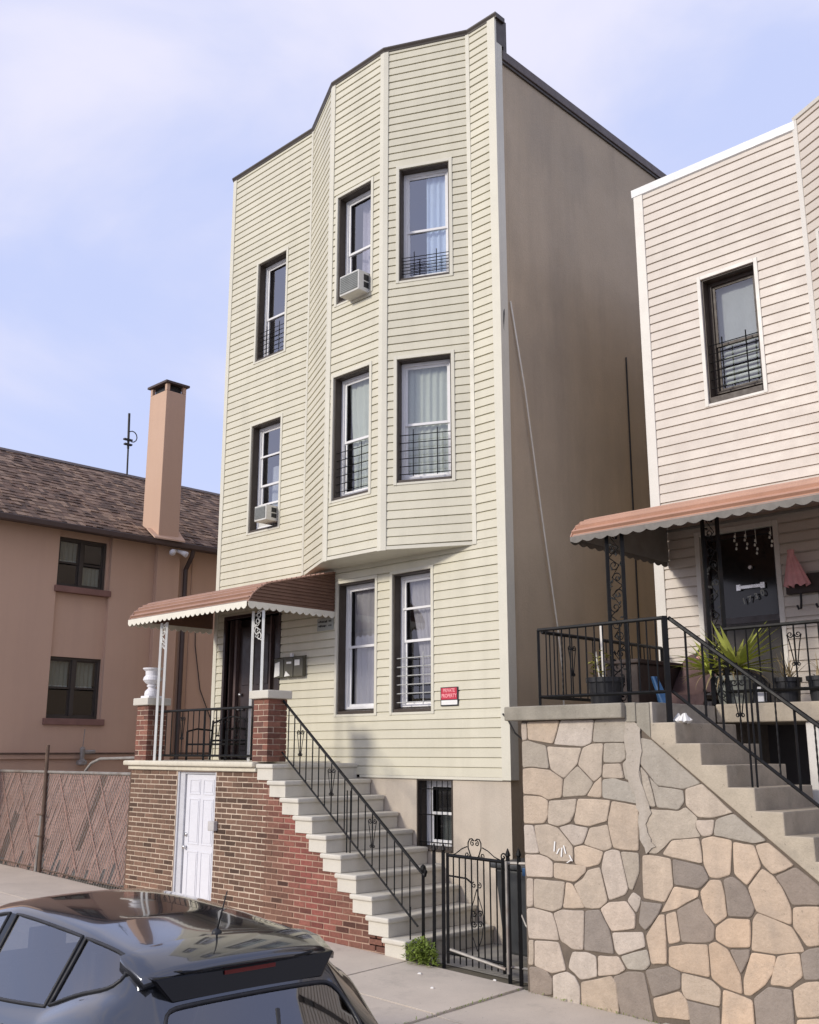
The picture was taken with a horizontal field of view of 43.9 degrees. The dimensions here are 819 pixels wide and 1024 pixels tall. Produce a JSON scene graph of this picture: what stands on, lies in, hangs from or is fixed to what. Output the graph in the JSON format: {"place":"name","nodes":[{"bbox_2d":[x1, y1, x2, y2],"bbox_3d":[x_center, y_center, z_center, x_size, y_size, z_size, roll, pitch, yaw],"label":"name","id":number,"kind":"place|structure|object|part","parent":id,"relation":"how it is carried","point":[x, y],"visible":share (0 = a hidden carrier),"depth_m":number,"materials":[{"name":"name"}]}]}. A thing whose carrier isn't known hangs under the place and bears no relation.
{"place":"outdoors","nodes":[
{"label":"outdoors","id":0,"kind":"place"},
{"bbox_2d":[0,888,378,1023],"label":"parked car","id":1,"kind":"object","parent":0,"point":[136,956],"visible":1,"depth_m":5.59,"materials":[{"name":"grey paint"}]},
{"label":"front window","id":2,"kind":"part","parent":1,"relation":"part of","materials":[{"name":"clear glass"}]},
{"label":"door window","id":3,"kind":"part","parent":1,"relation":"part of","materials":[{"name":"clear glass"}]},
{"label":"quarter window","id":4,"kind":"part","parent":1,"relation":"part of","materials":[{"name":"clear glass"}]},
{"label":"rear window","id":5,"kind":"part","parent":1,"relation":"part of","materials":[{"name":"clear glass"}]},
{"bbox_2d":[0,848,527,982],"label":"yard","id":6,"kind":"structure","parent":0,"point":[515,972],"depth_m":10.70,"materials":[{"name":"concrete"}]},
{"bbox_2d":[0,379,219,880],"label":"stucco house","id":7,"kind":"structure","parent":6,"relation":"on","point":[126,533],"depth_m":20.26,"materials":[{"name":"pink"}]},
{"bbox_2d":[49,661,68,688],"bbox_3d":[-6.729,3.094,19.389,0.036,0.540,0.440,-12,-18,43],"label":"curtain","id":8,"kind":"object","parent":7,"relation":"hanging from","point":[58,674],"visible":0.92,"depth_m":19.42,"materials":[{"name":"white fabric"}]},
{"bbox_2d":[60,541,76,562],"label":"curtain","id":9,"kind":"object","parent":7,"relation":"hanging from","point":[68,551],"visible":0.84,"depth_m":19.96,"materials":[{"name":"white fabric"}]},
{"bbox_2d":[42,656,104,725],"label":"window","id":10,"kind":"structure","parent":7,"relation":"in","point":[68,718],"depth_m":19.43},
{"bbox_2d":[54,537,110,597],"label":"window","id":11,"kind":"structure","parent":7,"relation":"in","point":[77,588],"depth_m":19.96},
{"bbox_2d":[75,662,93,689],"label":"curtain","id":12,"kind":"object","parent":7,"relation":"hanging from","point":[84,674],"visible":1,"depth_m":19.79,"materials":[{"name":"white fabric"}]},
{"bbox_2d":[76,730,95,765],"bbox_3d":[-6.083,4.427,19.141,0.200,0.670,0.352,-12,-18,43],"label":"gas regulator","id":13,"kind":"object","parent":7,"relation":"attached to","point":[81,761],"visible":1,"depth_m":19.03,"materials":[{"name":"metal"}]},
{"bbox_2d":[82,568,98,586],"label":"curtain","id":14,"kind":"object","parent":7,"relation":"hanging from","point":[89,577],"visible":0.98,"depth_m":20.21,"materials":[{"name":"white fabric"}]},
{"bbox_2d":[0,752,208,754],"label":"wall pipe","id":15,"kind":"object","parent":7,"relation":"attached to","point":[95,753],"depth_m":19.07,"materials":[{"name":"metal"}]},
{"bbox_2d":[123,413,136,473],"bbox_3d":[-6.898,-1.631,25.102,0.080,1.652,0.363,-12,-18,43],"label":"roof antenna","id":16,"kind":"object","parent":7,"relation":"on","point":[128,439],"visible":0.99,"depth_m":25.08,"materials":[{"name":"grey metal"}]},
{"bbox_2d":[169,549,188,557],"bbox_3d":[-4.819,0.840,21.001,0.410,0.178,0.393,-3,-14,13],"label":"security light","id":17,"kind":"object","parent":7,"relation":"attached to","point":[172,552],"visible":1,"depth_m":21.04,"materials":[{"name":"white plastic"}]},
{"bbox_2d":[182,561,192,759],"bbox_3d":[-4.626,3.714,21.067,0.023,5.500,0.023,-12,-18,43],"label":"conduit","id":18,"kind":"object","parent":7,"relation":"attached to","point":[187,666],"visible":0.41,"depth_m":21.15,"materials":[{"name":"brown metal"}]},
{"bbox_2d":[195,633,209,716],"bbox_3d":[-4.341,3.295,21.461,0.019,2.305,0.568,-12,-18,43],"label":"cable","id":19,"kind":"object","parent":7,"relation":"attached to","point":[198,673],"visible":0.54,"depth_m":21.34,"materials":[{"name":"black rubber"}]},
{"bbox_2d":[123,690,493,974],"bbox_3d":[-1.595,3.968,13.171,5.682,3.195,1.500,-12,-18,43],"label":"stoop","id":20,"kind":"object","parent":6,"relation":"on","point":[272,848],"visible":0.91,"depth_m":12.53,"materials":[{"name":"brick"}]},
{"bbox_2d":[141,667,162,697],"bbox_3d":[-3.785,2.520,14.954,0.290,0.440,0.290,-12,-18,43],"label":"urn","id":21,"kind":"object","parent":20,"relation":"on","point":[150,678],"visible":0.88,"depth_m":14.87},
{"bbox_2d":[153,622,168,760],"bbox_3d":[-3.556,2.553,14.547,0.189,1.950,0.048,-12,-18,43],"label":"awning post","id":22,"kind":"object","parent":20,"relation":"on","point":[162,634],"visible":1,"depth_m":14.54,"materials":[{"name":"white metal"}]},
{"bbox_2d":[172,771,215,900],"bbox_3d":[-2.797,4.402,13.443,0.912,1.875,0.150,-12,-18,43],"label":"basement door","id":23,"kind":"structure","parent":20,"relation":"in","point":[196,792],"depth_m":13.50,"materials":[{"name":"white paint"}]},
{"bbox_2d":[156,706,253,759],"bbox_3d":[-2.786,3.011,13.795,2.410,0.693,0.037,-12,-18,43],"label":"porch railing","id":24,"kind":"object","parent":20,"relation":"on","point":[202,755],"visible":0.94,"depth_m":13.77,"materials":[{"name":"black metal"}]},
{"bbox_2d":[208,821,216,830],"bbox_3d":[-2.540,4.048,13.107,0.135,0.120,0.060,-12,-18,43],"label":"utility box","id":25,"kind":"object","parent":20,"relation":"attached to","point":[212,825],"visible":1,"depth_m":13.07,"materials":[{"name":"white plastic"}]},
{"bbox_2d":[185,716,252,759],"bbox_3d":[-2.817,3.340,15.050,1.022,0.650,0.502,-12,-18,43],"label":"porch bench","id":26,"kind":"object","parent":20,"relation":"on","point":[225,739],"visible":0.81,"depth_m":15.12,"materials":[{"name":"black metal"}]},
{"bbox_2d":[247,610,264,760],"bbox_3d":[-2.001,2.250,13.263,0.268,1.952,0.048,-12,-18,43],"label":"awning post","id":27,"kind":"object","parent":20,"relation":"on","point":[251,669],"visible":1,"depth_m":13.32,"materials":[{"name":"white metal"}]},
{"bbox_2d":[346,790,350,852],"bbox_3d":[-0.702,3.581,11.730,0.080,0.710,0.020,-12,-18,43],"label":"rail support","id":28,"kind":"object","parent":20,"relation":"on","point":[347,820],"visible":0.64,"depth_m":11.74,"materials":[{"name":"black metal"}]},
{"bbox_2d":[281,700,417,926],"bbox_3d":[-0.756,3.390,11.828,2.373,2.452,0.035,-12,-18,43],"label":"stair railing","id":29,"kind":"object","parent":20,"relation":"on","point":[388,831],"visible":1,"depth_m":11.73,"materials":[{"name":"black metal"}]},
{"bbox_2d":[208,12,666,944],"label":"row house","id":30,"kind":"structure","parent":6,"relation":"on","point":[542,178],"depth_m":14.00,"materials":[{"name":"beige plastic"}]},
{"bbox_2d":[128,571,335,633],"bbox_3d":[-2.628,1.276,14.777,2.937,0.671,1.521,-12,-18,43],"label":"awning","id":31,"kind":"object","parent":30,"relation":"attached to","point":[312,594],"visible":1,"depth_m":14.05,"materials":[{"name":"brown metal"}]},
{"bbox_2d":[218,610,282,758],"bbox_3d":[-2.302,2.636,15.451,1.420,2.170,0.334,-12,-18,43],"label":"door","id":32,"kind":"structure","parent":30,"relation":"in","point":[239,653],"depth_m":15.67,"materials":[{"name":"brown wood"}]},
{"bbox_2d":[246,413,282,535],"bbox_3d":[-2.209,-0.570,16.022,0.830,1.836,0.209,-12,-18,43],"label":"window","id":33,"kind":"structure","parent":30,"relation":"in","point":[257,430],"depth_m":16.20,"materials":[{"name":"white plastic"}]},
{"bbox_2d":[254,504,277,526],"bbox_3d":[-2.257,0.084,15.778,0.653,0.330,0.452,-12,-18,43],"label":"air conditioner","id":34,"kind":"object","parent":30,"relation":"attached to","point":[266,514],"visible":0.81,"depth_m":15.51,"materials":[{"name":"white plastic"}]},
{"bbox_2d":[253,247,288,364],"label":"window","id":35,"kind":"structure","parent":30,"relation":"in","point":[262,329],"depth_m":16.82,"materials":[{"name":"white plastic"}]},
{"bbox_2d":[272,466,278,505],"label":"curtain","id":36,"kind":"object","parent":30,"relation":"hanging from","point":[275,477],"visible":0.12,"depth_m":16.28,"materials":[{"name":"white fabric"}]},
{"bbox_2d":[274,657,285,677],"bbox_3d":[-1.879,2.269,14.835,0.208,0.304,0.097,-12,-18,43],"label":"mailbox","id":37,"kind":"object","parent":30,"relation":"attached to","point":[279,668],"visible":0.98,"depth_m":14.79,"materials":[{"name":"metal"}]},
{"bbox_2d":[283,653,295,677],"bbox_3d":[-1.724,2.217,14.693,0.208,0.340,0.097,-12,-18,43],"label":"mailbox","id":38,"kind":"object","parent":30,"relation":"attached to","point":[288,666],"visible":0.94,"depth_m":14.66,"materials":[{"name":"metal"}]},
{"bbox_2d":[293,655,306,676],"bbox_3d":[-1.570,2.200,14.543,0.208,0.304,0.097,-12,-18,43],"label":"mailbox","id":39,"kind":"object","parent":30,"relation":"attached to","point":[299,669],"visible":1,"depth_m":14.50,"materials":[{"name":"metal"}]},
{"bbox_2d":[317,617,333,630],"bbox_3d":[-1.190,1.585,14.352,0.340,0.175,0.008,-12,-18,43],"label":"house plate","id":40,"kind":"object","parent":30,"relation":"attached to","point":[323,624],"visible":1,"depth_m":14.35,"materials":[{"name":"white plastic"}]},
{"bbox_2d":[329,361,372,503],"bbox_3d":[-0.735,-1.061,13.884,0.820,1.856,0.209,-12,-18,43],"label":"window","id":41,"kind":"structure","parent":30,"relation":"in","point":[338,469],"depth_m":14.03,"materials":[{"name":"white plastic"}]},
{"bbox_2d":[334,176,374,307],"bbox_3d":[-0.725,-3.819,14.520,0.790,1.756,0.209,-12,-18,43],"label":"window","id":42,"kind":"structure","parent":30,"relation":"in","point":[364,190],"depth_m":14.71,"materials":[{"name":"white plastic"}]},
{"bbox_2d":[340,269,369,300],"bbox_3d":[-0.780,-3.136,14.292,0.633,0.340,0.432,-12,-18,43],"label":"air conditioner","id":43,"kind":"object","parent":30,"relation":"attached to","point":[355,284],"visible":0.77,"depth_m":14.04,"materials":[{"name":"white plastic"}]},
{"bbox_2d":[333,575,377,716],"bbox_3d":[-0.669,1.844,13.922,0.840,1.876,0.209,-12,-18,43],"label":"window","id":44,"kind":"structure","parent":30,"relation":"in","point":[343,706],"depth_m":14.08,"materials":[{"name":"white plastic"}]},
{"bbox_2d":[350,379,368,489],"bbox_3d":[-0.614,-1.048,13.977,0.634,1.630,0.031,-12,-18,43],"label":"curtain","id":45,"kind":"object","parent":30,"relation":"hanging from","point":[360,406],"visible":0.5,"depth_m":14.06,"materials":[{"name":"white fabric"}]},
{"bbox_2d":[354,589,374,703],"bbox_3d":[-0.560,1.865,14.025,0.600,1.680,0.031,-12,-18,43],"label":"curtain","id":46,"kind":"object","parent":30,"relation":"hanging from","point":[364,657],"visible":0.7,"depth_m":14.09,"materials":[{"name":"white fabric"}]},
{"bbox_2d":[362,201,370,273],"bbox_3d":[-0.490,-3.795,14.638,0.490,1.580,0.072,-12,-18,43],"label":"curtain","id":47,"kind":"object","parent":30,"relation":"hanging from","point":[366,231],"visible":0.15,"depth_m":14.83,"materials":[{"name":"white fabric"}]},
{"bbox_2d":[389,564,434,714],"bbox_3d":[0.089,1.672,13.208,0.790,1.886,0.209,-12,-18,43],"label":"window","id":48,"kind":"structure","parent":30,"relation":"in","point":[399,704],"depth_m":13.33,"materials":[{"name":"white plastic"}]},
{"bbox_2d":[409,579,430,682],"bbox_3d":[0.203,1.550,13.339,0.566,1.380,0.031,-12,-18,43],"label":"curtain","id":49,"kind":"object","parent":30,"relation":"hanging from","point":[420,593],"visible":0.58,"depth_m":13.39,"materials":[{"name":"white fabric"}]},
{"bbox_2d":[396,157,452,283],"bbox_3d":[0.226,-3.964,13.967,0.805,1.766,0.209,-4,-14,17],"label":"window","id":50,"kind":"structure","parent":30,"relation":"in","point":[405,174],"depth_m":14.01,"materials":[{"name":"white plastic"}]},
{"bbox_2d":[393,349,455,485],"bbox_3d":[0.217,-1.213,13.325,0.835,1.776,0.209,-4,-14,17],"label":"window","id":51,"kind":"structure","parent":30,"relation":"in","point":[401,476],"depth_m":13.34,"materials":[{"name":"white plastic"}]},
{"bbox_2d":[408,366,447,474],"bbox_3d":[0.270,-1.184,13.464,0.640,1.560,0.031,-4,-14,17],"label":"curtain","id":52,"kind":"object","parent":30,"relation":"hanging from","point":[427,394],"visible":0.84,"depth_m":13.49,"materials":[{"name":"white fabric"}]},
{"bbox_2d":[417,779,452,852],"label":"window","id":53,"kind":"structure","parent":30,"relation":"in","point":[426,814],"depth_m":12.61,"materials":[{"name":"white plastic"}]},
{"bbox_2d":[427,175,445,273],"bbox_3d":[0.408,-3.939,14.065,0.350,1.600,0.029,-4,-14,18],"label":"curtain","id":54,"kind":"object","parent":30,"relation":"hanging from","point":[436,204],"visible":0.76,"depth_m":14.10,"materials":[{"name":"white fabric"}]},
{"bbox_2d":[443,816,451,839],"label":"curtain","id":55,"kind":"object","parent":30,"relation":"hanging from","point":[447,823],"visible":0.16,"depth_m":12.71,"materials":[{"name":"grey fabric"}]},
{"bbox_2d":[440,687,457,705],"bbox_3d":[0.490,2.271,12.518,0.290,0.230,0.010,-12,-18,43],"label":"property sign","id":56,"kind":"object","parent":30,"relation":"attached to","point":[449,696],"visible":1,"depth_m":12.51,"materials":[{"name":"red plastic"}]},
{"bbox_2d":[502,713,521,739],"bbox_3d":[1.753,2.529,11.575,1.440,0.489,0.158,-6,-14,24],"label":"cable","id":57,"kind":"object","parent":30,"relation":"attached to","point":[515,733],"visible":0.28,"depth_m":11.77,"materials":[{"name":"black rubber"}]},
{"bbox_2d":[510,301,564,704],"bbox_3d":[1.624,0.996,12.625,0.882,7.532,0.041,13,-18,-43],"label":"hanging rope","id":58,"kind":"object","parent":30,"relation":"hanging from","point":[537,485],"visible":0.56,"depth_m":12.93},
{"bbox_2d":[625,357,641,658],"bbox_3d":[3.215,1.469,14.241,0.023,7.750,0.053,-12,-18,43],"label":"conduit","id":59,"kind":"object","parent":30,"relation":"attached to","point":[632,499],"visible":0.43,"depth_m":14.68,"materials":[{"name":"metal"}]},
{"bbox_2d":[491,858,526,956],"bbox_3d":[1.273,4.114,10.546,0.590,0.928,0.668,-12,-18,43],"label":"trash bin","id":60,"kind":"object","parent":6,"relation":"on","point":[514,909],"visible":0.1,"depth_m":10.39,"materials":[{"name":"black plastic"}]},
{"bbox_2d":[504,701,818,1023],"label":"stone porch","id":61,"kind":"object","parent":6,"relation":"on","point":[671,872],"visible":1,"depth_m":8.76,"materials":[{"name":"stone"},{"name":"mortar"},{"name":"concrete"}]},
{"bbox_2d":[435,861,527,970],"bbox_3d":[0.718,3.947,10.080,1.287,0.990,0.063,-12,-18,43],"label":"gate brace","id":62,"kind":"object","parent":61,"relation":"attached to","point":[522,916],"visible":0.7,"depth_m":9.74,"materials":[{"name":"metal"}]},
{"bbox_2d":[537,616,665,705],"bbox_3d":[1.776,1.417,9.542,1.428,0.763,0.037,-12,-18,43],"label":"porch railing","id":63,"kind":"object","parent":61,"relation":"on","point":[602,624],"visible":0.99,"depth_m":9.55,"materials":[{"name":"black metal"}]},
{"bbox_2d":[540,631,662,701],"bbox_3d":[2.118,1.733,10.857,0.037,0.748,2.298,-12,-18,43],"label":"porch railing","id":64,"kind":"object","parent":61,"relation":"on","point":[564,635],"visible":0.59,"depth_m":10.46,"materials":[{"name":"black metal"}]},
{"bbox_2d":[586,626,624,703],"bbox_3d":[1.905,1.501,9.938,0.384,0.780,0.374,-12,-18,43],"label":"potted plant","id":65,"kind":"object","parent":61,"relation":"on","point":[609,688],"visible":0.78,"depth_m":9.77,"materials":[{"name":"black plant"}]},
{"bbox_2d":[604,533,631,702],"bbox_3d":[2.062,1.026,10.079,0.228,1.780,0.048,-12,-18,43],"label":"awning post","id":66,"kind":"object","parent":61,"relation":"on","point":[623,590],"visible":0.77,"depth_m":10.09,"materials":[{"name":"black metal"}]},
{"bbox_2d":[605,658,682,702],"bbox_3d":[2.508,1.848,10.801,0.440,0.500,0.960,-12,-18,43],"label":"storage chest","id":67,"kind":"object","parent":61,"relation":"on","point":[648,698],"visible":0.39,"depth_m":10.50,"materials":[{"name":"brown wood"}]},
{"bbox_2d":[661,616,672,721],"bbox_3d":[2.289,1.397,9.036,0.045,0.950,0.045,0,-13,-1],"label":"railing post","id":68,"kind":"object","parent":61,"relation":"on","point":[667,674],"visible":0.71,"depth_m":9.02,"materials":[{"name":"black metal"}]},
{"bbox_2d":[673,713,692,723],"bbox_3d":[2.406,1.815,8.940,0.183,0.095,0.150,-12,-18,43],"label":"crumpled paper","id":69,"kind":"object","parent":61,"relation":"on","point":[684,718],"visible":0.91,"depth_m":8.89,"materials":[{"name":"white paper"}]},
{"bbox_2d":[672,654,718,705],"bbox_3d":[2.955,1.766,10.675,0.580,0.602,0.637,-12,-18,43],"label":"covered chair","id":70,"kind":"object","parent":61,"relation":"on","point":[696,695],"visible":0.46,"depth_m":10.65,"materials":[{"name":"brown fabric"}]},
{"bbox_2d":[694,646,719,705],"bbox_3d":[3.225,1.757,10.829,0.360,0.690,0.112,-12,-18,43],"label":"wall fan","id":71,"kind":"object","parent":61,"relation":"on","point":[704,647],"depth_m":10.88,"materials":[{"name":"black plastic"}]},
{"bbox_2d":[700,517,731,704],"bbox_3d":[3.011,0.921,10.017,0.208,1.924,0.048,-12,-18,43],"label":"awning post","id":72,"kind":"object","parent":61,"relation":"on","point":[706,570],"visible":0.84,"depth_m":10.03,"materials":[{"name":"black metal"}]},
{"bbox_2d":[670,621,792,703],"bbox_3d":[3.134,1.464,9.953,1.313,0.831,1.111,-12,-18,43],"label":"potted yucca","id":73,"kind":"object","parent":61,"relation":"on","point":[740,658],"visible":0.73,"depth_m":9.82,"materials":[{"name":"green plant"}]},
{"bbox_2d":[667,616,818,807],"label":"stair railing","id":74,"kind":"object","parent":61,"relation":"on","point":[794,708],"visible":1,"depth_m":8.52,"materials":[{"name":"black metal"}]},
{"bbox_2d":[743,676,758,787],"bbox_3d":[2.834,1.836,8.434,0.064,0.940,0.020,-12,-18,43],"label":"rail support","id":75,"kind":"object","parent":61,"relation":"on","point":[753,732],"visible":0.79,"depth_m":8.43,"materials":[{"name":"black metal"}]},
{"bbox_2d":[752,677,771,702],"bbox_3d":[3.340,1.685,9.639,0.140,0.255,0.140,-12,-18,43],"label":"lantern","id":76,"kind":"object","parent":61,"relation":"on","point":[762,697],"visible":0.66,"depth_m":9.61,"materials":[{"name":"black plastic"}]},
{"bbox_2d":[721,619,818,702],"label":"porch railing","id":77,"kind":"object","parent":61,"relation":"on","point":[795,662],"visible":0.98,"depth_m":9.46,"materials":[{"name":"black metal"}]},
{"bbox_2d":[768,654,802,701],"bbox_3d":[3.544,1.532,9.518,0.325,0.498,0.370,1,-13,-5],"label":"potted plant","id":78,"kind":"object","parent":61,"relation":"on","point":[790,696],"visible":0.79,"depth_m":9.42,"materials":[{"name":"black plant"}]},
{"bbox_2d":[805,652,818,700],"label":"potted plant","id":79,"kind":"object","parent":61,"relation":"on","point":[814,694],"visible":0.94,"depth_m":9.23,"materials":[{"name":"black plant"}]},
{"bbox_2d":[631,96,818,705],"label":"row house","id":80,"kind":"structure","parent":6,"relation":"on","point":[706,229],"depth_m":11.68,"materials":[{"name":"plastic"}]},
{"bbox_2d":[570,476,818,566],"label":"awning","id":81,"kind":"object","parent":80,"relation":"attached to","point":[644,531],"visible":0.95,"depth_m":9.95,"materials":[{"name":"painted metal"}]},
{"bbox_2d":[754,523,758,554],"bbox_3d":[3.728,0.287,10.955,0.045,0.350,0.036,4,-14,-15],"label":"icicle lamp","id":82,"kind":"object","parent":81,"relation":"hanging from","point":[755,541],"visible":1,"depth_m":10.94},
{"bbox_2d":[696,257,767,406],"bbox_3d":[3.805,-2.069,11.889,0.765,1.647,0.209,-12,-18,43],"label":"window","id":83,"kind":"structure","parent":80,"relation":"in","point":[715,393],"depth_m":11.97,"materials":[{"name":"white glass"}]},
{"bbox_2d":[716,278,757,349],"bbox_3d":[3.922,-2.362,12.078,0.540,0.780,0.013,-12,-18,43],"label":"curtain","id":84,"kind":"object","parent":80,"relation":"hanging from","point":[736,310],"visible":0.89,"depth_m":12.11,"materials":[{"name":"white fabric"}]},
{"bbox_2d":[721,343,760,387],"bbox_3d":[3.920,-1.675,11.914,0.540,0.549,0.035,-12,-18,43],"label":"window blind","id":85,"kind":"object","parent":80,"relation":"attached to","point":[741,365],"depth_m":11.94,"materials":[{"name":"white plastic"}]},
{"bbox_2d":[694,519,789,705],"bbox_3d":[3.701,1.161,11.223,1.000,2.030,0.196,-12,-18,43],"label":"door","id":86,"kind":"structure","parent":80,"relation":"in","point":[752,582],"depth_m":11.27,"materials":[{"name":"black metal"}]},
{"bbox_2d":[786,572,818,609],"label":"wall rack","id":87,"kind":"object","parent":80,"relation":"attached to","point":[813,586],"depth_m":10.62,"materials":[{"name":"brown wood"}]},
{"bbox_2d":[784,549,810,587],"bbox_3d":[4.063,0.590,10.693,0.287,0.401,0.172,-12,-18,43],"label":"folded umbrella","id":88,"kind":"object","parent":87,"relation":"hanging from","point":[795,573],"visible":1,"depth_m":10.66,"materials":[{"name":"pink fabric"}]},
{"bbox_2d":[815,227,818,262],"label":"window","id":89,"kind":"structure","parent":80,"relation":"in","point":[816,230],"depth_m":11.16,"materials":[{"name":"white glass"}]},
{"bbox_2d":[0,861,668,1023],"bbox_3d":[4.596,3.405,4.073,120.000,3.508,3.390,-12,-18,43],"label":"sidewalk","id":90,"kind":"structure","parent":0,"point":[392,990],"depth_m":9.32,"materials":[{"name":"concrete"}]},
{"bbox_2d":[0,745,133,888],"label":"chain link fence","id":91,"kind":"object","parent":90,"relation":"on","point":[42,785],"visible":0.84,"depth_m":15.84,"materials":[{"name":"metal"}]},
{"bbox_2d":[410,864,427,951],"bbox_3d":[0.093,4.213,10.748,0.194,0.930,0.122,1,-13,-4],"label":"newel post","id":92,"kind":"object","parent":90,"relation":"on","point":[422,870],"visible":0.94,"depth_m":10.75,"materials":[{"name":"black metal"}]},
{"bbox_2d":[401,935,440,965],"bbox_3d":[0.109,4.479,10.382,0.517,0.299,0.308,-12,-18,43],"label":"weed clump","id":93,"kind":"object","parent":90,"relation":"on","point":[418,953],"visible":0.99,"depth_m":10.35,"materials":[{"name":"green plant"}]},
{"bbox_2d":[431,843,436,965],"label":"fence post","id":94,"kind":"object","parent":90,"relation":"on","point":[433,849],"visible":0.93,"depth_m":10.52,"materials":[{"name":"black metal"}]},
{"bbox_2d":[440,843,445,967],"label":"fence post","id":95,"kind":"object","parent":90,"relation":"on","point":[442,849],"visible":0.93,"depth_m":10.40,"materials":[{"name":"black metal"}]},
{"bbox_2d":[501,848,511,983],"bbox_3d":[0.939,3.924,9.865,0.122,1.260,0.056,-12,-18,43],"label":"fence post","id":96,"kind":"object","parent":90,"relation":"on","point":[507,854],"visible":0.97,"depth_m":9.83,"materials":[{"name":"black metal"}]},
{"bbox_2d":[446,838,506,973],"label":"alley gate","id":97,"kind":"structure","parent":96,"relation":"attached to","point":[453,951],"depth_m":10.13,"materials":[{"name":"black metal"}]},
{"bbox_2d":[505,861,509,973],"bbox_3d":[0.943,3.901,9.789,0.032,1.020,0.028,-7,-15,28],"label":"conduit","id":98,"kind":"object","parent":96,"relation":"attached to","point":[507,918],"visible":1,"depth_m":9.78,"materials":[{"name":"metal"}]},
{"bbox_2d":[516,848,523,986],"bbox_3d":[1.060,3.894,9.752,0.052,1.274,0.052,-5,-14,21],"label":"fence post","id":99,"kind":"object","parent":90,"relation":"on","point":[520,935],"visible":0.93,"depth_m":9.73,"materials":[{"name":"black metal"}]},
{"bbox_2d":[395,988,657,1023],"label":"grass tufts","id":100,"kind":"object","parent":90,"relation":"on","point":[535,993],"visible":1,"depth_m":8.79,"materials":[{"name":"green plant"}]},
{"bbox_2d":[0,0,818,493],"label":"sky","id":101,"kind":"structure","parent":0,"point":[127,127],"materials":[{"name":"blue"}]},
{"bbox_2d":[651,676,665,702],"bbox_3d":[2.438,1.736,9.867,0.185,0.280,0.080,-12,-18,43],"label":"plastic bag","id":102,"kind":"object","parent":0,"point":[661,698],"visible":0.62,"depth_m":9.86,"materials":[{"name":"blue plastic"}]}
]}

